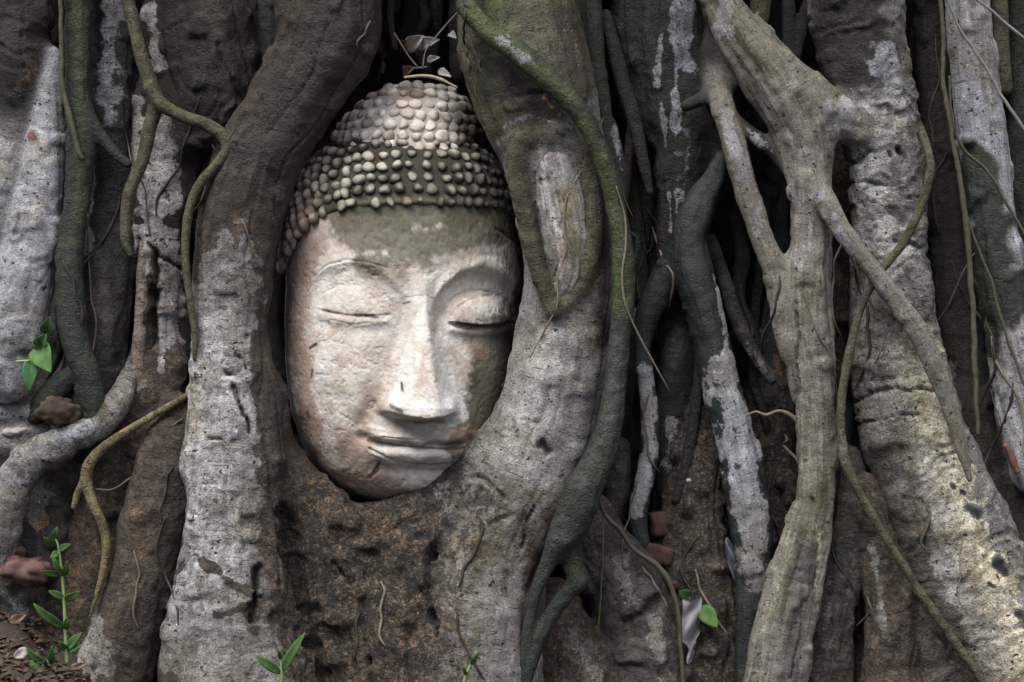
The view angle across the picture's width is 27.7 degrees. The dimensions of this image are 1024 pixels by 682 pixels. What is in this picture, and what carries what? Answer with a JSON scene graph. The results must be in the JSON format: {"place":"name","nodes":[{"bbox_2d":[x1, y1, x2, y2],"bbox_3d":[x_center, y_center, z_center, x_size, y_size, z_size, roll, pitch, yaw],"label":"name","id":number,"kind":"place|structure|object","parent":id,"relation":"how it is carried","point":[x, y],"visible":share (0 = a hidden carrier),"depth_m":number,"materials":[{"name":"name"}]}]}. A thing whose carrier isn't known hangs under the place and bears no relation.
{"place":"outdoors","nodes":[
{"label":"outdoors","id":0,"kind":"place"},
{"bbox_2d":[0,610,91,681],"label":"ground","id":1,"kind":"structure","parent":0,"point":[7,629],"depth_m":2.59,"materials":[{"name":"soil"}]},
{"bbox_2d":[9,614,25,624],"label":"dry leaf","id":2,"kind":"object","parent":1,"relation":"on","point":[16,619],"visible":1,"depth_m":2.56,"materials":[{"name":"brown plant"}]},
{"bbox_2d":[13,647,27,658],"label":"dry leaf","id":3,"kind":"object","parent":1,"relation":"on","point":[21,653],"visible":1,"depth_m":2.56,"materials":[{"name":"white plant"}]},
{"bbox_2d":[26,646,54,670],"bbox_3d":[-0.581,0.401,2.563,0.037,0.052,0.015,0,0,-6],"label":"herb seedling","id":4,"kind":"object","parent":1,"relation":"on","point":[51,657],"visible":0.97,"depth_m":2.56,"materials":[{"name":"green plant"}]},
{"bbox_2d":[33,527,82,663],"bbox_3d":[-0.558,0.314,2.563,0.060,0.170,0.017,0,0,-4],"label":"herb seedling","id":5,"kind":"object","parent":1,"relation":"on","point":[70,645],"visible":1,"depth_m":2.56,"materials":[{"name":"green plant"}]},
{"bbox_2d":[70,662,86,670],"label":"dry leaf","id":6,"kind":"object","parent":1,"relation":"on","point":[76,666],"visible":1,"depth_m":2.56,"materials":[{"name":"brown plant"}]},
{"bbox_2d":[254,633,304,681],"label":"herb seedling","id":7,"kind":"object","parent":1,"relation":"on","point":[285,663],"visible":1,"depth_m":2.48,"materials":[{"name":"green plant"}]},
{"bbox_2d":[463,650,479,681],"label":"herb seedling","id":8,"kind":"object","parent":1,"relation":"on","point":[472,662],"visible":1,"depth_m":2.50,"materials":[{"name":"green plant"}]},
{"bbox_2d":[0,0,1023,681],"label":"strangler fig","id":9,"kind":"object","parent":1,"relation":"on","point":[714,202],"visible":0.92,"depth_m":2.59,"materials":[{"name":"grey plant"}]},
{"bbox_2d":[1,427,31,436],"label":"rock","id":10,"kind":"object","parent":9,"relation":"on","point":[11,432],"visible":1,"depth_m":2.62,"materials":[{"name":"white stone"}]},
{"bbox_2d":[0,554,51,586],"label":"rock","id":11,"kind":"object","parent":9,"relation":"on","point":[24,571],"visible":0.99,"depth_m":2.58,"materials":[{"name":"stone"}]},
{"bbox_2d":[15,545,27,555],"bbox_3d":[-0.641,0.265,2.618,0.044,0.031,0.051,0,0,44],"label":"rock","id":12,"kind":"object","parent":11,"relation":"on","point":[21,550],"visible":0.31,"depth_m":2.61,"materials":[{"name":"brown stone"}]},
{"bbox_2d":[28,131,35,138],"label":"fallen leaf","id":13,"kind":"object","parent":9,"relation":"on","point":[31,135],"visible":1,"depth_m":2.58,"materials":[{"name":"brown plant"}]},
{"bbox_2d":[16,316,54,391],"bbox_3d":[-0.587,0.016,2.556,0.049,0.093,0.022,0,0,0],"label":"leafy creeper","id":14,"kind":"object","parent":9,"relation":"attached to","point":[41,358],"visible":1,"depth_m":2.56,"materials":[{"name":"green plant"}]},
{"bbox_2d":[33,395,82,425],"bbox_3d":[-0.565,0.088,2.597,0.066,0.040,0.047,0,0,0],"label":"rock","id":15,"kind":"object","parent":9,"relation":"on","point":[51,410],"visible":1,"depth_m":2.58,"materials":[{"name":"brown stone"}]},
{"bbox_2d":[58,0,84,160],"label":"vine","id":16,"kind":"object","parent":9,"relation":"attached to","point":[70,119],"visible":1,"depth_m":2.58,"materials":[{"name":"plant"}]},
{"bbox_2d":[95,477,131,490],"bbox_3d":[-0.490,0.172,2.596,0.062,0.031,0.010,0,0,0],"label":"rootlet","id":17,"kind":"object","parent":9,"relation":"attached to","point":[124,482],"visible":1,"depth_m":2.60,"materials":[{"name":"brown plant"}]},
{"bbox_2d":[71,393,187,617],"bbox_3d":[-0.474,0.204,2.591,0.150,0.282,0.018,0,0,-2],"label":"vine","id":18,"kind":"object","parent":9,"relation":"attached to","point":[85,486],"visible":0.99,"depth_m":2.58,"materials":[{"name":"brown plant"}]},
{"bbox_2d":[120,0,229,359],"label":"vine","id":19,"kind":"object","parent":9,"relation":"attached to","point":[158,104],"visible":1,"depth_m":2.57,"materials":[{"name":"brown plant"}]},
{"bbox_2d":[267,80,521,501],"bbox_3d":[-0.146,-0.058,2.705,0.317,0.552,0.310,0,0,36],"label":"stone head","id":20,"kind":"object","parent":9,"relation":"on","point":[397,278],"visible":0.83,"depth_m":2.59},
{"bbox_2d":[402,66,413,75],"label":"dry leaf","id":21,"kind":"object","parent":20,"relation":"on","point":[406,70],"visible":0.97,"depth_m":2.62,"materials":[{"name":"brown plant"}]},
{"bbox_2d":[405,35,423,52],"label":"dry leaf","id":22,"kind":"object","parent":20,"relation":"on","point":[413,43],"visible":1,"depth_m":2.63,"materials":[{"name":"grey plant"}]},
{"bbox_2d":[417,36,439,49],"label":"dry leaf","id":23,"kind":"object","parent":20,"relation":"on","point":[425,42],"visible":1,"depth_m":2.63,"materials":[{"name":"grey plant"}]},
{"bbox_2d":[427,55,439,62],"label":"dry leaf","id":24,"kind":"object","parent":20,"relation":"on","point":[431,58],"visible":1,"depth_m":2.62,"materials":[{"name":"grey plant"}]},
{"bbox_2d":[437,68,450,76],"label":"dry leaf","id":25,"kind":"object","parent":20,"relation":"on","point":[443,71],"visible":1,"depth_m":2.62,"materials":[{"name":"grey plant"}]},
{"bbox_2d":[394,33,417,66],"bbox_3d":[-0.134,-0.367,2.624,0.032,0.044,0.002,0,0,0],"label":"twig","id":26,"kind":"object","parent":9,"relation":"attached to","point":[415,64],"visible":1,"depth_m":2.62,"materials":[{"name":"grey wood"}]},
{"bbox_2d":[398,40,407,50],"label":"dry leaf","id":27,"kind":"object","parent":26,"relation":"on","point":[404,42],"visible":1,"depth_m":2.63,"materials":[{"name":"brown plant"}]},
{"bbox_2d":[404,74,457,88],"bbox_3d":[-0.101,-0.324,2.600,0.068,0.018,0.005,0,0,0],"label":"twig","id":28,"kind":"object","parent":9,"relation":"attached to","point":[433,77],"visible":1,"depth_m":2.60,"materials":[{"name":"beige wood"}]},
{"bbox_2d":[422,12,456,66],"bbox_3d":[-0.090,-0.381,2.620,0.047,0.071,0.003,0,0,0],"label":"twig","id":29,"kind":"object","parent":9,"relation":"attached to","point":[439,32],"visible":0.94,"depth_m":2.62,"materials":[{"name":"grey wood"}]},
{"bbox_2d":[447,30,456,38],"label":"dry leaf","id":30,"kind":"object","parent":9,"relation":"on","point":[452,34],"visible":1,"depth_m":2.61,"materials":[{"name":"plant"}]},
{"bbox_2d":[598,516,603,636],"bbox_3d":[0.112,0.293,2.612,0.008,0.157,0.003,0,0,0],"label":"vine","id":31,"kind":"object","parent":9,"relation":"hanging from","point":[601,573],"visible":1,"depth_m":2.61,"materials":[{"name":"plant"}]},
{"bbox_2d":[598,498,684,681],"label":"vine","id":32,"kind":"object","parent":9,"relation":"attached to","point":[651,561],"visible":0.98,"depth_m":2.61,"materials":[{"name":"plant"}]},
{"bbox_2d":[647,510,667,536],"bbox_3d":[0.188,0.235,2.687,0.038,0.037,0.064,0,0,-15],"label":"brick","id":33,"kind":"object","parent":9,"relation":"on","point":[656,520],"visible":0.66,"depth_m":2.66,"materials":[{"name":"red brick"}]},
{"bbox_2d":[645,539,674,566],"bbox_3d":[0.190,0.274,2.673,0.045,0.033,0.066,0,0,10],"label":"brick","id":34,"kind":"object","parent":9,"relation":"on","point":[661,555],"visible":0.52,"depth_m":2.64,"materials":[{"name":"red brick"}]},
{"bbox_2d":[679,589,690,599],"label":"fallen leaf","id":35,"kind":"object","parent":9,"relation":"on","point":[684,593],"visible":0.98,"depth_m":2.64,"materials":[{"name":"green plant"}]},
{"bbox_2d":[682,596,701,663],"bbox_3d":[0.227,0.366,2.629,0.037,0.085,0.017,0,0,-39],"label":"paper scrap","id":36,"kind":"object","parent":9,"relation":"on","point":[691,620],"visible":1,"depth_m":2.63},
{"bbox_2d":[698,605,717,627],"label":"fallen leaf","id":37,"kind":"object","parent":9,"relation":"on","point":[707,614],"visible":1,"depth_m":2.62,"materials":[{"name":"green plant"}]},
{"bbox_2d":[725,537,735,582],"bbox_3d":[0.281,0.286,2.641,0.024,0.072,0.013,0,0,23],"label":"wrapper","id":38,"kind":"object","parent":9,"relation":"attached to","point":[729,550],"visible":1,"depth_m":2.64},
{"bbox_2d":[746,409,795,422],"bbox_3d":[0.325,0.095,2.595,0.068,0.019,0.006,0,0,0],"label":"rootlet","id":39,"kind":"object","parent":9,"relation":"attached to","point":[790,415],"visible":1,"depth_m":2.59,"materials":[{"name":"brown plant"}]},
{"bbox_2d":[836,119,987,681],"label":"vine","id":40,"kind":"object","parent":9,"relation":"attached to","point":[886,538],"visible":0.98,"depth_m":2.57,"materials":[{"name":"brown plant"}]},
{"bbox_2d":[938,0,979,435],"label":"vine","id":41,"kind":"object","parent":9,"relation":"hanging from","point":[968,247],"visible":1,"depth_m":2.60,"materials":[{"name":"plant"}]},
{"bbox_2d":[946,0,1023,130],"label":"vine","id":42,"kind":"object","parent":9,"relation":"attached to","point":[992,79],"visible":1,"depth_m":2.60,"materials":[{"name":"grey plant"}]},
{"bbox_2d":[948,75,1023,235],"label":"vine","id":43,"kind":"object","parent":9,"relation":"attached to","point":[971,157],"visible":1,"depth_m":2.61,"materials":[{"name":"plant"}]},
{"bbox_2d":[969,221,1023,385],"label":"vine","id":44,"kind":"object","parent":9,"relation":"attached to","point":[996,301],"visible":1,"depth_m":2.60,"materials":[{"name":"plant"}]},
{"bbox_2d":[976,0,1023,39],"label":"vine","id":45,"kind":"object","parent":9,"relation":"attached to","point":[1005,23],"visible":1,"depth_m":2.60,"materials":[{"name":"grey plant"}]},
{"bbox_2d":[1002,443,1020,473],"bbox_3d":[0.629,0.148,2.620,0.024,0.041,0.009,0,0,0],"label":"rootlet","id":46,"kind":"object","parent":9,"relation":"on","point":[1011,458],"visible":1,"depth_m":2.62,"materials":[{"name":"brown plant"}]}
]}

